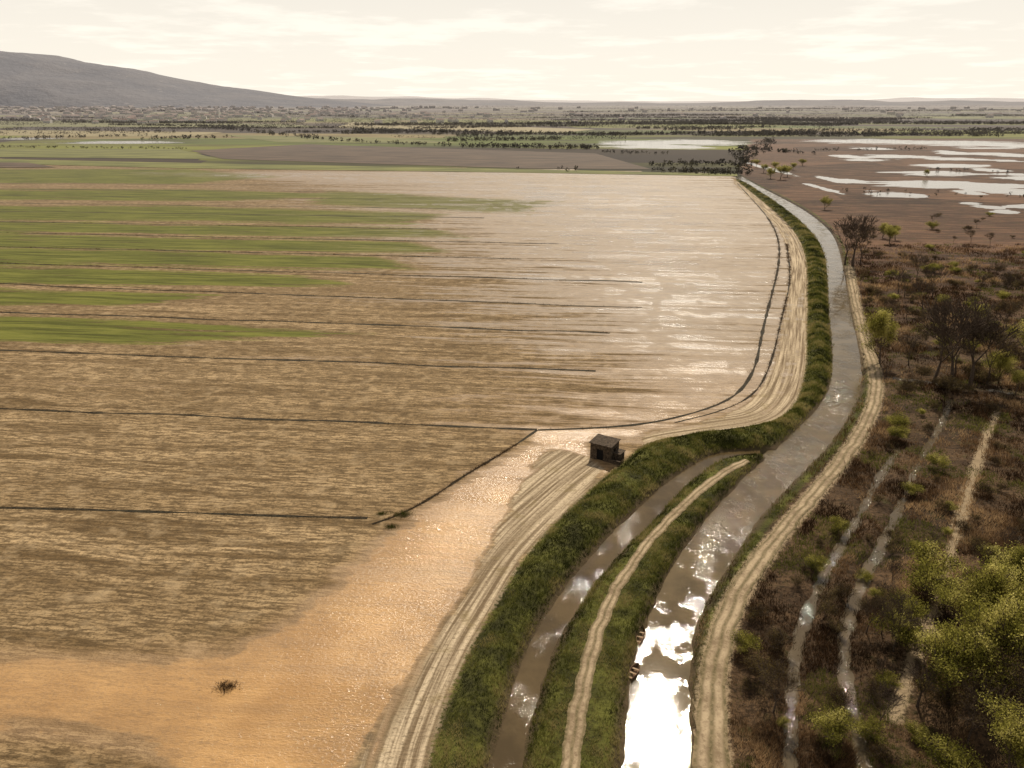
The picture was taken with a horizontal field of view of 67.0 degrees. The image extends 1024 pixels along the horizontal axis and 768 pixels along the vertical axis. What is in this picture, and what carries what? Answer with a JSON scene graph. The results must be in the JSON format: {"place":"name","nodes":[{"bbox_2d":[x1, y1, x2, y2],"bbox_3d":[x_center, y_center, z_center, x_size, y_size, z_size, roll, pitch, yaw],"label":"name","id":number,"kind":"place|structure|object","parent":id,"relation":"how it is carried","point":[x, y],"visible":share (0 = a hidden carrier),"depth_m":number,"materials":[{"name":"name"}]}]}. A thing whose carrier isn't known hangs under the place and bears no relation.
{"place":"outdoors","nodes":[
{"label":"outdoors","id":0,"kind":"place"},
{"bbox_2d":[0,162,51,167],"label":"ploughed field","id":1,"kind":"structure","parent":0,"point":[9,164],"depth_m":882.72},
{"bbox_2d":[0,149,216,158],"bbox_3d":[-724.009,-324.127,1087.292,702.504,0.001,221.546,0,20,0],"label":"green field","id":2,"kind":"structure","parent":0,"point":[125,153],"depth_m":1085.06,"materials":[{"name":"plant"}]},
{"bbox_2d":[0,130,219,136],"bbox_3d":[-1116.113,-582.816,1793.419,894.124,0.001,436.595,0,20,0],"label":"stubble field","id":3,"kind":"structure","parent":0,"point":[31,132],"depth_m":1744.68,"materials":[{"name":"plant"}]},
{"bbox_2d":[0,122,320,126],"bbox_3d":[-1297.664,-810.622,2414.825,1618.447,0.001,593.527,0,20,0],"label":"green field","id":4,"kind":"structure","parent":0,"point":[67,125],"depth_m":2300.55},
{"bbox_2d":[0,51,394,107],"bbox_3d":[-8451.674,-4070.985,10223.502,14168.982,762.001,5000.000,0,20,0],"label":"mountain","id":5,"kind":"structure","parent":0,"point":[27,80],"depth_m":8853.12,"materials":[{"name":"stone"}]},
{"bbox_2d":[228,135,455,142],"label":"green field","id":6,"kind":"structure","parent":0,"point":[300,139],"depth_m":1475.58,"materials":[{"name":"plant"}]},
{"bbox_2d":[0,159,736,175],"bbox_3d":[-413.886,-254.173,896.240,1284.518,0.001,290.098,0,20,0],"label":"green field","id":7,"kind":"structure","parent":0,"point":[183,165],"depth_m":857.58,"materials":[{"name":"plant"}]},
{"bbox_2d":[194,144,648,168],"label":"ploughed field","id":8,"kind":"structure","parent":0,"point":[414,156],"depth_m":1027.62,"materials":[{"name":"soil"}]},
{"bbox_2d":[339,122,593,132],"bbox_3d":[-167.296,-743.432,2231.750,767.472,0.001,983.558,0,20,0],"label":"stubble field","id":9,"kind":"structure","parent":0,"point":[534,129],"depth_m":2056.67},
{"bbox_2d":[0,106,1023,767],"bbox_3d":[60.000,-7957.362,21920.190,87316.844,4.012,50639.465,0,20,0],"label":"ground","id":10,"kind":"structure","parent":0,"point":[128,638],"depth_m":184.28,"materials":[{"name":"soil"}]},
{"bbox_2d":[207,678,242,695],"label":"twig pile","id":11,"kind":"object","parent":10,"relation":"on","point":[227,685],"visible":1,"depth_m":98.31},
{"bbox_2d":[0,183,789,523],"bbox_3d":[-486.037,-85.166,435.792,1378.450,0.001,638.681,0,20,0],"label":"drainage ditches","id":12,"kind":"object","parent":10,"relation":"on","point":[742,387],"visible":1,"depth_m":251.78,"materials":[{"name":"soil"}]},
{"bbox_2d":[0,217,792,523],"bbox_3d":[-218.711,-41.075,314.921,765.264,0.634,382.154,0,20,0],"label":"ditch weeds","id":13,"kind":"object","parent":10,"relation":"on","point":[777,341],"visible":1,"depth_m":260.44,"materials":[{"name":"plant"}]},
{"bbox_2d":[0,106,1023,196],"bbox_3d":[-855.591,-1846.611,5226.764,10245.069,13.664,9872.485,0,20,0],"label":"tree row","id":14,"kind":"object","parent":10,"relation":"on","point":[769,132],"visible":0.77,"depth_m":1834.64,"materials":[{"name":"plant"}]},
{"bbox_2d":[0,105,1023,123],"bbox_3d":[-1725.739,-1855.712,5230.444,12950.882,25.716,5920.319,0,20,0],"label":"distant village","id":15,"kind":"object","parent":10,"relation":"on","point":[172,115],"visible":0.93,"depth_m":4274.37,"materials":[{"name":"paint"}]},
{"bbox_2d":[0,105,1023,139],"bbox_3d":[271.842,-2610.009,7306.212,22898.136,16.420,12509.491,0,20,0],"label":"distant woods","id":16,"kind":"object","parent":10,"relation":"on","point":[347,123],"visible":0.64,"depth_m":2499.28,"materials":[{"name":"plant"}]},
{"bbox_2d":[589,434,625,465],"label":"brick hut","id":17,"kind":"object","parent":10,"relation":"on","point":[604,448],"visible":1,"depth_m":159.89,"materials":[{"name":"brick"}]},
{"bbox_2d":[429,179,834,767],"bbox_3d":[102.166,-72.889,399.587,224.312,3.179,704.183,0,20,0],"label":"bank grass","id":18,"kind":"structure","parent":10,"relation":"on","point":[809,235],"depth_m":133.54,"materials":[{"name":"plant"}]},
{"bbox_2d":[730,628,763,653],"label":"willow shrub","id":19,"kind":"object","parent":10,"relation":"on","point":[748,640],"visible":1,"depth_m":103.42,"materials":[{"name":"green plant"}]},
{"bbox_2d":[742,601,772,621],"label":"bramble bush","id":20,"kind":"object","parent":10,"relation":"on","point":[758,611],"visible":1,"depth_m":110.39,"materials":[{"name":"brown plant"}]},
{"bbox_2d":[742,647,793,688],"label":"bramble bush","id":21,"kind":"object","parent":10,"relation":"on","point":[756,668],"visible":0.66,"depth_m":98.07,"materials":[{"name":"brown plant"}]},
{"bbox_2d":[760,625,796,651],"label":"bramble bush","id":22,"kind":"object","parent":10,"relation":"on","point":[779,641],"visible":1,"depth_m":104.06,"materials":[{"name":"brown plant"}]},
{"bbox_2d":[753,655,809,712],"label":"poplar tree","id":23,"kind":"object","parent":10,"relation":"on","point":[768,678],"visible":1,"depth_m":93.30,"materials":[{"name":"plant"}]},
{"bbox_2d":[804,553,831,571],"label":"willow shrub","id":24,"kind":"object","parent":10,"relation":"on","point":[815,562],"visible":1,"depth_m":121.92,"materials":[{"name":"green plant"}]},
{"bbox_2d":[813,583,842,601],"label":"bramble bush","id":25,"kind":"object","parent":10,"relation":"on","point":[831,597],"visible":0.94,"depth_m":114.12,"materials":[{"name":"brown plant"}]},
{"bbox_2d":[816,595,841,619],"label":"bramble bush","id":26,"kind":"object","parent":10,"relation":"on","point":[833,610],"visible":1,"depth_m":110.56,"materials":[{"name":"brown plant"}]},
{"bbox_2d":[805,702,864,746],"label":"willow shrub","id":27,"kind":"object","parent":10,"relation":"on","point":[841,721],"visible":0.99,"depth_m":89.40,"materials":[{"name":"green plant"}]},
{"bbox_2d":[820,680,855,710],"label":"bramble bush","id":28,"kind":"object","parent":10,"relation":"on","point":[841,695],"visible":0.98,"depth_m":94.91,"materials":[{"name":"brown plant"}]},
{"bbox_2d":[826,620,852,633],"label":"bramble bush","id":29,"kind":"object","parent":10,"relation":"on","point":[838,626],"visible":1,"depth_m":108.00,"materials":[{"name":"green plant"}]},
{"bbox_2d":[829,515,851,533],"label":"willow shrub","id":30,"kind":"object","parent":10,"relation":"on","point":[837,525],"visible":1,"depth_m":132.82,"materials":[{"name":"green plant"}]},
{"bbox_2d":[830,581,858,598],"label":"bramble bush","id":31,"kind":"object","parent":10,"relation":"on","point":[839,587],"visible":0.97,"depth_m":115.61,"materials":[{"name":"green plant"}]},
{"bbox_2d":[828,223,872,264],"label":"bare tree","id":32,"kind":"object","parent":10,"relation":"on","point":[844,231],"visible":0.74,"depth_m":348.84,"materials":[{"name":"brown plant"}]},
{"bbox_2d":[833,214,879,266],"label":"bare tree","id":33,"kind":"object","parent":10,"relation":"on","point":[854,224],"visible":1,"depth_m":340.85,"materials":[{"name":"brown plant"}]},
{"bbox_2d":[692,242,1023,767],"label":"marsh grass","id":34,"kind":"structure","parent":10,"relation":"on","point":[987,290],"depth_m":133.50,"materials":[{"name":"plant"}]},
{"bbox_2d":[840,222,885,264],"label":"poplar tree","id":35,"kind":"object","parent":10,"relation":"on","point":[873,229],"visible":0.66,"depth_m":346.42,"materials":[{"name":"plant"}]},
{"bbox_2d":[855,567,873,582],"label":"willow shrub","id":36,"kind":"object","parent":10,"relation":"on","point":[867,577],"visible":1,"depth_m":120.70,"materials":[{"name":"green plant"}]},
{"bbox_2d":[850,714,886,744],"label":"willow shrub","id":37,"kind":"object","parent":10,"relation":"on","point":[869,727],"visible":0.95,"depth_m":90.07,"materials":[{"name":"green plant"}]},
{"bbox_2d":[861,678,884,701],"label":"bramble bush","id":38,"kind":"object","parent":10,"relation":"on","point":[870,687],"visible":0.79,"depth_m":96.03,"materials":[{"name":"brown plant"}]},
{"bbox_2d":[853,591,900,632],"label":"poplar tree","id":39,"kind":"object","parent":10,"relation":"on","point":[865,604],"visible":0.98,"depth_m":106.05,"materials":[{"name":"plant"}]},
{"bbox_2d":[854,308,900,362],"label":"willow tree","id":40,"kind":"object","parent":10,"relation":"on","point":[879,326],"visible":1,"depth_m":215.46,"materials":[{"name":"green plant"}]},
{"bbox_2d":[864,743,892,761],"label":"bramble bush","id":41,"kind":"object","parent":10,"relation":"on","point":[880,751],"visible":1,"depth_m":87.10,"materials":[{"name":"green plant"}]},
{"bbox_2d":[865,681,905,730],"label":"bare tree","id":42,"kind":"object","parent":10,"relation":"on","point":[893,695],"visible":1,"depth_m":89.75,"materials":[{"name":"brown plant"}]},
{"bbox_2d":[872,668,902,691],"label":"willow shrub","id":43,"kind":"object","parent":10,"relation":"on","point":[888,679],"visible":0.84,"depth_m":97.48,"materials":[{"name":"green plant"}]},
{"bbox_2d":[882,297,900,314],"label":"poplar tree","id":44,"kind":"object","parent":10,"relation":"on","point":[892,302],"visible":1,"depth_m":257.11,"materials":[{"name":"plant"}]},
{"bbox_2d":[883,225,900,243],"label":"willow tree","id":45,"kind":"object","parent":10,"relation":"on","point":[890,232],"visible":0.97,"depth_m":399.42,"materials":[{"name":"green plant"}]},
{"bbox_2d":[877,583,909,604],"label":"bramble bush","id":46,"kind":"object","parent":10,"relation":"on","point":[887,590],"visible":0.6,"depth_m":113.48,"materials":[{"name":"green plant"}]},
{"bbox_2d":[882,525,904,540],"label":"bramble bush","id":47,"kind":"object","parent":10,"relation":"on","point":[889,532],"visible":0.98,"depth_m":130.53,"materials":[{"name":"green plant"}]},
{"bbox_2d":[869,608,922,647],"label":"willow shrub","id":48,"kind":"object","parent":10,"relation":"on","point":[902,635],"visible":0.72,"depth_m":103.89,"materials":[{"name":"green plant"}]},
{"bbox_2d":[883,411,912,427],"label":"willow shrub","id":49,"kind":"object","parent":10,"relation":"on","point":[898,419],"visible":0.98,"depth_m":173.76,"materials":[{"name":"green plant"}]},
{"bbox_2d":[886,424,910,438],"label":"willow shrub","id":50,"kind":"object","parent":10,"relation":"on","point":[899,431],"visible":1,"depth_m":168.99,"materials":[{"name":"green plant"}]},
{"bbox_2d":[877,608,921,650],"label":"bare tree","id":51,"kind":"object","parent":10,"relation":"on","point":[909,620],"visible":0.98,"depth_m":103.33,"materials":[{"name":"brown plant"}]},
{"bbox_2d":[887,593,919,636],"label":"bare tree","id":52,"kind":"object","parent":10,"relation":"on","point":[898,603],"visible":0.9,"depth_m":104.94,"materials":[{"name":"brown plant"}]},
{"bbox_2d":[896,333,920,365],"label":"bare tree","id":53,"kind":"object","parent":10,"relation":"on","point":[909,343],"visible":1,"depth_m":215.76,"materials":[{"name":"brown plant"}]},
{"bbox_2d":[896,630,920,653],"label":"bramble bush","id":54,"kind":"object","parent":10,"relation":"on","point":[910,649],"visible":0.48,"depth_m":103.70,"materials":[{"name":"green plant"}]},
{"bbox_2d":[882,587,939,620],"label":"willow shrub","id":55,"kind":"object","parent":10,"relation":"on","point":[918,611],"visible":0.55,"depth_m":109.29,"materials":[{"name":"green plant"}]},
{"bbox_2d":[898,480,923,494],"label":"willow shrub","id":56,"kind":"object","parent":10,"relation":"on","point":[911,488],"visible":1,"depth_m":145.30,"materials":[{"name":"green plant"}]},
{"bbox_2d":[902,719,933,738],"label":"willow shrub","id":57,"kind":"object","parent":10,"relation":"on","point":[923,729],"visible":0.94,"depth_m":89.88,"materials":[{"name":"green plant"}]},
{"bbox_2d":[908,250,934,278],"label":"poplar tree","id":58,"kind":"object","parent":10,"relation":"on","point":[922,258],"visible":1,"depth_m":316.59,"materials":[{"name":"plant"}]},
{"bbox_2d":[911,363,935,377],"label":"bramble bush","id":59,"kind":"object","parent":10,"relation":"on","point":[924,370],"visible":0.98,"depth_m":206.44,"materials":[{"name":"green plant"}]},
{"bbox_2d":[910,280,937,310],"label":"bare tree","id":60,"kind":"object","parent":10,"relation":"on","point":[926,289],"visible":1,"depth_m":267.57,"materials":[{"name":"brown plant"}]},
{"bbox_2d":[904,643,949,707],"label":"bare tree","id":61,"kind":"object","parent":10,"relation":"on","point":[928,677],"visible":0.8,"depth_m":93.25,"materials":[{"name":"brown plant"}]},
{"bbox_2d":[900,557,955,595],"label":"willow shrub","id":62,"kind":"object","parent":10,"relation":"on","point":[924,576],"visible":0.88,"depth_m":115.53,"materials":[{"name":"green plant"}]},
{"bbox_2d":[909,667,958,709],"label":"bramble bush","id":63,"kind":"object","parent":10,"relation":"on","point":[938,697],"visible":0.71,"depth_m":94.14,"materials":[{"name":"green plant"}]},
{"bbox_2d":[915,571,954,613],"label":"bramble bush","id":64,"kind":"object","parent":10,"relation":"on","point":[926,592],"visible":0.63,"depth_m":112.40,"materials":[{"name":"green plant"}]},
{"bbox_2d":[922,266,950,296],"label":"bare tree","id":65,"kind":"object","parent":10,"relation":"on","point":[932,273],"visible":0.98,"depth_m":287.85,"materials":[{"name":"brown plant"}]},
{"bbox_2d":[924,452,953,468],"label":"willow shrub","id":66,"kind":"object","parent":10,"relation":"on","point":[941,461],"visible":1,"depth_m":155.47,"materials":[{"name":"green plant"}]},
{"bbox_2d":[911,732,984,767],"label":"willow shrub","id":67,"kind":"object","parent":10,"relation":"on","point":[950,755],"visible":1,"depth_m":84.53,"materials":[{"name":"green plant"}]},
{"bbox_2d":[933,688,966,709],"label":"bramble bush","id":68,"kind":"object","parent":10,"relation":"on","point":[948,705],"visible":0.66,"depth_m":93.89,"materials":[{"name":"brown plant"}]},
{"bbox_2d":[938,375,963,391],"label":"bramble bush","id":69,"kind":"object","parent":10,"relation":"on","point":[952,384],"visible":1,"depth_m":196.75,"materials":[{"name":"green plant"}]},
{"bbox_2d":[904,617,1005,700],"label":"willow tree","id":70,"kind":"object","parent":10,"relation":"on","point":[951,642],"visible":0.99,"depth_m":91.83,"materials":[{"name":"green plant"}]},
{"bbox_2d":[936,329,974,373],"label":"bare tree","id":71,"kind":"object","parent":10,"relation":"on","point":[949,346],"visible":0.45,"depth_m":207.31,"materials":[{"name":"brown plant"}]},
{"bbox_2d":[916,295,1000,376],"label":"bare tree","id":72,"kind":"object","parent":10,"relation":"on","point":[928,310],"visible":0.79,"depth_m":197.82,"materials":[{"name":"brown plant"}]},
{"bbox_2d":[928,304,991,383],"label":"bare tree","id":73,"kind":"object","parent":10,"relation":"on","point":[969,331],"visible":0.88,"depth_m":195.36,"materials":[{"name":"brown plant"}]},
{"bbox_2d":[949,517,973,530],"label":"bramble bush","id":74,"kind":"object","parent":10,"relation":"on","point":[964,525],"visible":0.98,"depth_m":133.26,"materials":[{"name":"green plant"}]},
{"bbox_2d":[927,633,996,686],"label":"bramble bush","id":75,"kind":"object","parent":10,"relation":"on","point":[970,679],"visible":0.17,"depth_m":96.50,"materials":[{"name":"green plant"}]},
{"bbox_2d":[927,574,999,624],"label":"willow tree","id":76,"kind":"object","parent":10,"relation":"on","point":[957,600],"visible":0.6,"depth_m":102.54,"materials":[{"name":"green plant"}]},
{"bbox_2d":[964,535,990,549],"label":"bramble bush","id":77,"kind":"object","parent":10,"relation":"on","point":[980,540],"visible":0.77,"depth_m":127.58,"materials":[{"name":"green plant"}]},
{"bbox_2d":[935,293,1023,386],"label":"bare tree","id":78,"kind":"object","parent":10,"relation":"on","point":[971,377],"visible":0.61,"depth_m":197.80,"materials":[{"name":"brown plant"}]},
{"bbox_2d":[936,554,1023,634],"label":"willow tree","id":79,"kind":"object","parent":10,"relation":"on","point":[997,579],"visible":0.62,"depth_m":102.66,"materials":[{"name":"green plant"}]},
{"bbox_2d":[969,542,993,565],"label":"poplar tree","id":80,"kind":"object","parent":10,"relation":"on","point":[982,549],"visible":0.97,"depth_m":122.98,"materials":[{"name":"plant"}]},
{"bbox_2d":[969,480,996,494],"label":"bramble bush","id":81,"kind":"object","parent":10,"relation":"on","point":[981,487],"visible":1,"depth_m":145.30,"materials":[{"name":"green plant"}]},
{"bbox_2d":[949,671,1023,744],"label":"poplar tree","id":82,"kind":"object","parent":10,"relation":"on","point":[988,721],"visible":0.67,"depth_m":86.64,"materials":[{"name":"green plant"}]},
{"bbox_2d":[952,589,1023,696],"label":"willow tree","id":83,"kind":"object","parent":10,"relation":"on","point":[1008,616],"visible":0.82,"depth_m":92.18,"materials":[{"name":"green plant"}]},
{"bbox_2d":[959,655,1019,691],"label":"bramble bush","id":84,"kind":"object","parent":10,"relation":"on","point":[991,676],"visible":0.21,"depth_m":96.35,"materials":[{"name":"green plant"}]},
{"bbox_2d":[975,543,1003,556],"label":"willow shrub","id":85,"kind":"object","parent":10,"relation":"on","point":[982,552],"visible":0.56,"depth_m":124.65,"materials":[{"name":"green plant"}]},
{"bbox_2d":[976,372,1003,384],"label":"bramble bush","id":86,"kind":"object","parent":10,"relation":"on","point":[993,379],"visible":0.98,"depth_m":201.29,"materials":[{"name":"brown plant"}]},
{"bbox_2d":[968,321,1021,384],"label":"poplar tree","id":87,"kind":"object","parent":10,"relation":"on","point":[996,339],"visible":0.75,"depth_m":196.14,"materials":[{"name":"plant"}]},
{"bbox_2d":[973,686,1023,767],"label":"willow tree","id":88,"kind":"object","parent":10,"relation":"on","point":[1018,735],"visible":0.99,"depth_m":81.47,"materials":[{"name":"green plant"}]},
{"bbox_2d":[988,261,1009,279],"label":"poplar tree","id":89,"kind":"object","parent":10,"relation":"on","point":[997,269],"visible":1,"depth_m":313.34,"materials":[{"name":"plant"}]},
{"bbox_2d":[976,618,1023,702],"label":"bare tree","id":90,"kind":"object","parent":10,"relation":"on","point":[1006,684],"visible":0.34,"depth_m":93.10,"materials":[{"name":"brown plant"}]},
{"bbox_2d":[980,349,1020,382],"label":"willow tree","id":91,"kind":"object","parent":10,"relation":"on","point":[999,362],"visible":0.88,"depth_m":200.23,"materials":[{"name":"green plant"}]},
{"bbox_2d":[981,540,1023,590],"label":"willow tree","id":92,"kind":"object","parent":10,"relation":"on","point":[1017,559],"visible":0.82,"depth_m":109.42,"materials":[{"name":"green plant"}]},
{"bbox_2d":[981,638,1023,723],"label":"poplar tree","id":93,"kind":"object","parent":10,"relation":"on","point":[1019,675],"visible":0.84,"depth_m":89.05,"materials":[{"name":"plant"}]},
{"bbox_2d":[996,299,1023,322],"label":"poplar tree","id":94,"kind":"object","parent":10,"relation":"on","point":[1006,304],"visible":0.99,"depth_m":252.35,"materials":[{"name":"plant"}]},
{"bbox_2d":[999,526,1023,552],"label":"bare tree","id":95,"kind":"object","parent":10,"relation":"on","point":[1011,533],"visible":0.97,"depth_m":125.05,"materials":[{"name":"brown plant"}]},
{"bbox_2d":[1007,317,1023,370],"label":"willow tree","id":96,"kind":"object","parent":10,"relation":"on","point":[1018,334],"visible":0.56,"depth_m":208.78,"materials":[{"name":"green plant"}]},
{"bbox_2d":[1008,367,1023,393],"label":"willow tree","id":97,"kind":"object","parent":10,"relation":"on","point":[1017,376],"visible":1,"depth_m":193.43,"materials":[{"name":"green plant"}]},
{"bbox_2d":[0,0,1023,100],"label":"sky","id":98,"kind":"structure","parent":0,"point":[591,50],"materials":[{"name":"white"}]},
{"bbox_2d":[492,450,759,767],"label":"side channel water","id":99,"kind":"structure","parent":0,"point":[523,700],"depth_m":112.73,"materials":[{"name":"liquid"}]},
{"bbox_2d":[560,459,749,767],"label":"dirt path","id":100,"kind":"structure","parent":0,"point":[575,729],"depth_m":106.39,"materials":[{"name":"soil"}]},
{"bbox_2d":[299,95,1023,102],"bbox_3d":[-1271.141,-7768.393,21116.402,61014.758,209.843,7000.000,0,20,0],"label":"distant hills","id":101,"kind":"structure","parent":0,"point":[909,99],"depth_m":19823.80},
{"bbox_2d":[318,98,1023,105],"bbox_3d":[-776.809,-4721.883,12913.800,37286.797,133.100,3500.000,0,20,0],"label":"distant hills","id":102,"kind":"structure","parent":0,"point":[421,101],"depth_m":11887.17,"materials":[{"name":"grey"}]},
{"bbox_2d":[621,176,861,767],"bbox_3d":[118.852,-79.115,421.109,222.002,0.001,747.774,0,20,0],"label":"canal water","id":103,"kind":"structure","parent":0,"point":[658,734],"depth_m":127.85,"materials":[{"name":"liquid"}]},
{"bbox_2d":[627,662,639,680],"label":"rowing boat","id":104,"kind":"object","parent":103,"relation":"on","point":[635,667],"visible":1,"depth_m":101.84,"materials":[{"name":"brown wood"}]},
{"bbox_2d":[692,265,882,767],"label":"dirt road","id":105,"kind":"structure","parent":0,"point":[710,749],"depth_m":115.38,"materials":[{"name":"soil"}]},
{"bbox_2d":[781,376,1023,767],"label":"marsh water","id":106,"kind":"structure","parent":0,"point":[845,674],"depth_m":112.88,"materials":[{"name":"liquid"}]},
{"bbox_2d":[906,539,966,577],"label":"willow shrub","id":107,"kind":"object","parent":106,"relation":"in","point":[923,554],"visible":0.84,"depth_m":119.78,"materials":[{"name":"green plant"}]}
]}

